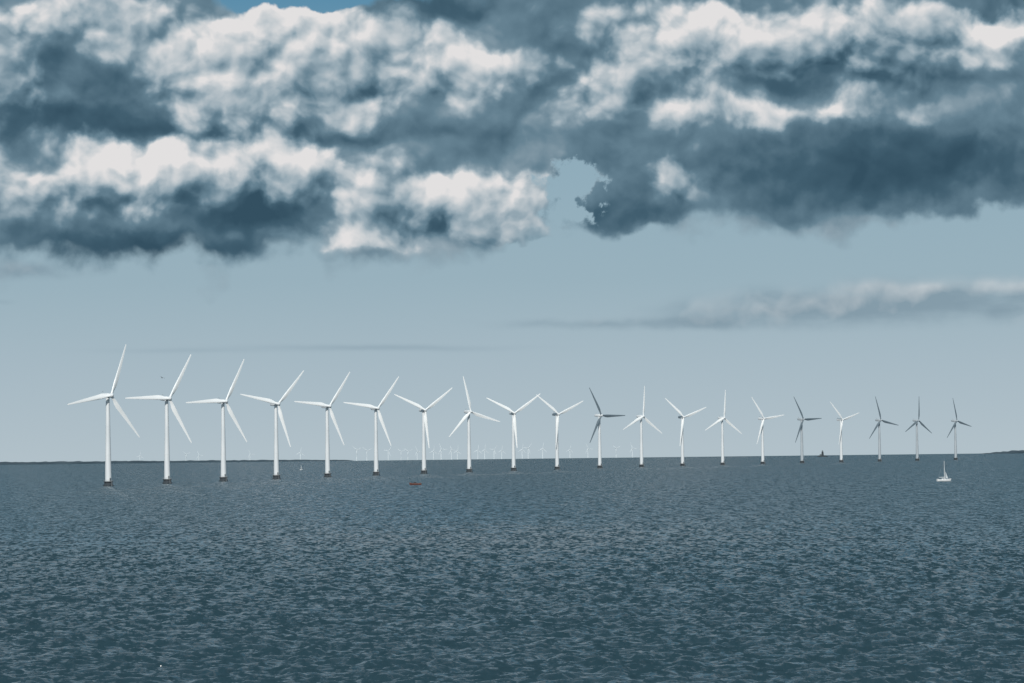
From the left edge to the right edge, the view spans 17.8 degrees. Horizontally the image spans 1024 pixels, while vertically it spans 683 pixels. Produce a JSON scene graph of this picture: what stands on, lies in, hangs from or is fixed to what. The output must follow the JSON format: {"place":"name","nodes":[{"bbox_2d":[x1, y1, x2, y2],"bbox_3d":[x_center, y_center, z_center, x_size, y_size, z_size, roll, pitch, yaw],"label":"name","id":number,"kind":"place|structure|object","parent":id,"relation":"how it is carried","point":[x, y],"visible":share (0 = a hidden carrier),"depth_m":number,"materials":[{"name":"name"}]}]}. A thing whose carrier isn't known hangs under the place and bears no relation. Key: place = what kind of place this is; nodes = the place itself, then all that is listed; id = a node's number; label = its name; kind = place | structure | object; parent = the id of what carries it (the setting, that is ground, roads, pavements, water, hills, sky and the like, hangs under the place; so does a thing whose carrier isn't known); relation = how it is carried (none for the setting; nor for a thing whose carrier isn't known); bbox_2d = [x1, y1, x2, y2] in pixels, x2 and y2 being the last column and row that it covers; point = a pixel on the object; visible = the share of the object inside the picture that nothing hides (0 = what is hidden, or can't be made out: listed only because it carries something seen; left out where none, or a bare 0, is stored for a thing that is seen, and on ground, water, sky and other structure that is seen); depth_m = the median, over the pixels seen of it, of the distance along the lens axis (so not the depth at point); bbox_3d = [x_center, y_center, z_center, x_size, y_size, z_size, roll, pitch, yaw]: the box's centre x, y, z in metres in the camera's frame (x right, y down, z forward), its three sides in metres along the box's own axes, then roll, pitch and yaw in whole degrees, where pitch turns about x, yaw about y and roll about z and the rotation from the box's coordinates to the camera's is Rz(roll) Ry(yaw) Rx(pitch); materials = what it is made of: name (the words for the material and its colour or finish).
{"place":"outdoors","nodes":[
{"label":"outdoors","id":0,"kind":"place"},
{"bbox_2d":[0,460,352,464],"bbox_3d":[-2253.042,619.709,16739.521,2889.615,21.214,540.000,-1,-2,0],"label":"coast","id":1,"kind":"structure","parent":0,"point":[76,462],"depth_m":16510.53},
{"bbox_2d":[0,453,1023,682],"bbox_3d":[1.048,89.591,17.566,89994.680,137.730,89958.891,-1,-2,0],"label":"sea","id":2,"kind":"structure","parent":0,"point":[899,568],"depth_m":564.11,"materials":[{"name":"blue liquid"}]},
{"bbox_2d":[67,345,139,485],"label":"wind turbine","id":3,"kind":"object","parent":2,"relation":"in","point":[108,481],"visible":0.98,"depth_m":2312.73,"materials":[{"name":"metal"}]},
{"bbox_2d":[125,354,191,483],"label":"wind turbine","id":4,"kind":"object","parent":2,"relation":"in","point":[166,478],"visible":0.98,"depth_m":2462.61,"materials":[{"name":"metal"}]},
{"bbox_2d":[186,359,246,480],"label":"wind turbine","id":5,"kind":"object","parent":2,"relation":"in","point":[223,476],"visible":0.97,"depth_m":2622.61,"materials":[{"name":"metal"}]},
{"bbox_2d":[240,370,303,478],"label":"wind turbine","id":6,"kind":"object","parent":2,"relation":"in","point":[276,475],"visible":0.96,"depth_m":2787.36,"materials":[{"name":"metal"}]},
{"bbox_2d":[294,372,349,476],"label":"wind turbine","id":7,"kind":"object","parent":2,"relation":"in","point":[327,451],"visible":0.97,"depth_m":2952.38,"materials":[{"name":"metal"}]},
{"bbox_2d":[343,376,398,474],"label":"wind turbine","id":8,"kind":"object","parent":2,"relation":"in","point":[376,466],"visible":0.96,"depth_m":3122.17,"materials":[{"name":"metal"}]},
{"bbox_2d":[394,388,451,473],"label":"wind turbine","id":9,"kind":"object","parent":2,"relation":"in","point":[424,425],"visible":0.96,"depth_m":3296.35,"materials":[{"name":"metal"}]},
{"bbox_2d":[449,376,499,471],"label":"wind turbine","id":10,"kind":"object","parent":2,"relation":"in","point":[468,468],"visible":0.98,"depth_m":3466.42,"materials":[{"name":"metal"}]},
{"bbox_2d":[486,394,539,470],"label":"wind turbine","id":11,"kind":"object","parent":2,"relation":"in","point":[514,429],"visible":0.99,"depth_m":3630.89,"materials":[{"name":"metal"}]},
{"bbox_2d":[536,394,582,469],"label":"wind turbine","id":12,"kind":"object","parent":2,"relation":"in","point":[556,414],"visible":0.98,"depth_m":3795.96,"materials":[{"name":"metal"}]},
{"bbox_2d":[589,387,624,467],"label":"wind turbine","id":13,"kind":"object","parent":2,"relation":"in","point":[598,423],"visible":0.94,"depth_m":3961.05,"materials":[{"name":"metal"}]},
{"bbox_2d":[623,386,661,466],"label":"wind turbine","id":14,"kind":"object","parent":2,"relation":"in","point":[639,417],"visible":0.99,"depth_m":4126.51,"materials":[{"name":"metal"}]},
{"bbox_2d":[665,398,705,465],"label":"wind turbine","id":15,"kind":"object","parent":2,"relation":"in","point":[681,417],"visible":0.94,"depth_m":4285.52,"materials":[{"name":"metal"}]},
{"bbox_2d":[705,390,741,464],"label":"wind turbine","id":16,"kind":"object","parent":2,"relation":"in","point":[722,462],"visible":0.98,"depth_m":4446.38,"materials":[{"name":"metal"}]},
{"bbox_2d":[752,398,782,463],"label":"wind turbine","id":17,"kind":"object","parent":2,"relation":"in","point":[762,419],"visible":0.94,"depth_m":4605.78,"materials":[{"name":"metal"}]},
{"bbox_2d":[794,398,821,462],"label":"wind turbine","id":18,"kind":"object","parent":2,"relation":"in","point":[802,419],"visible":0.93,"depth_m":4760.38,"materials":[{"name":"metal"}]},
{"bbox_2d":[830,402,857,461],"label":"wind turbine","id":19,"kind":"object","parent":2,"relation":"in","point":[841,420],"visible":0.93,"depth_m":4915.35,"materials":[{"name":"metal"}]},
{"bbox_2d":[869,397,898,461],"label":"wind turbine","id":20,"kind":"object","parent":2,"relation":"in","point":[879,440],"visible":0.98,"depth_m":5065.63,"materials":[{"name":"metal"}]},
{"bbox_2d":[905,407,929,460],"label":"wind turbine","id":21,"kind":"object","parent":2,"relation":"in","point":[924,426],"visible":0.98,"depth_m":5210.70,"materials":[{"name":"metal"}]},
{"bbox_2d":[936,462,950,480],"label":"sailboat","id":22,"kind":"object","parent":2,"relation":"on","point":[944,477],"visible":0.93,"depth_m":1983.16,"materials":[{"name":"white paint"}]},
{"bbox_2d":[947,400,969,459],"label":"wind turbine","id":23,"kind":"object","parent":2,"relation":"in","point":[955,441],"visible":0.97,"depth_m":5345.54,"materials":[{"name":"metal"}]},
{"bbox_2d":[0,0,1023,461],"label":"sky","id":24,"kind":"structure","parent":0,"point":[773,203],"materials":[{"name":"blue"}]},
{"bbox_2d":[982,450,1023,453],"bbox_3d":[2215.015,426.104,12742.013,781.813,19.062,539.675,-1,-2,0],"label":"island","id":25,"kind":"structure","parent":0,"point":[1012,452],"depth_m":12527.15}
]}

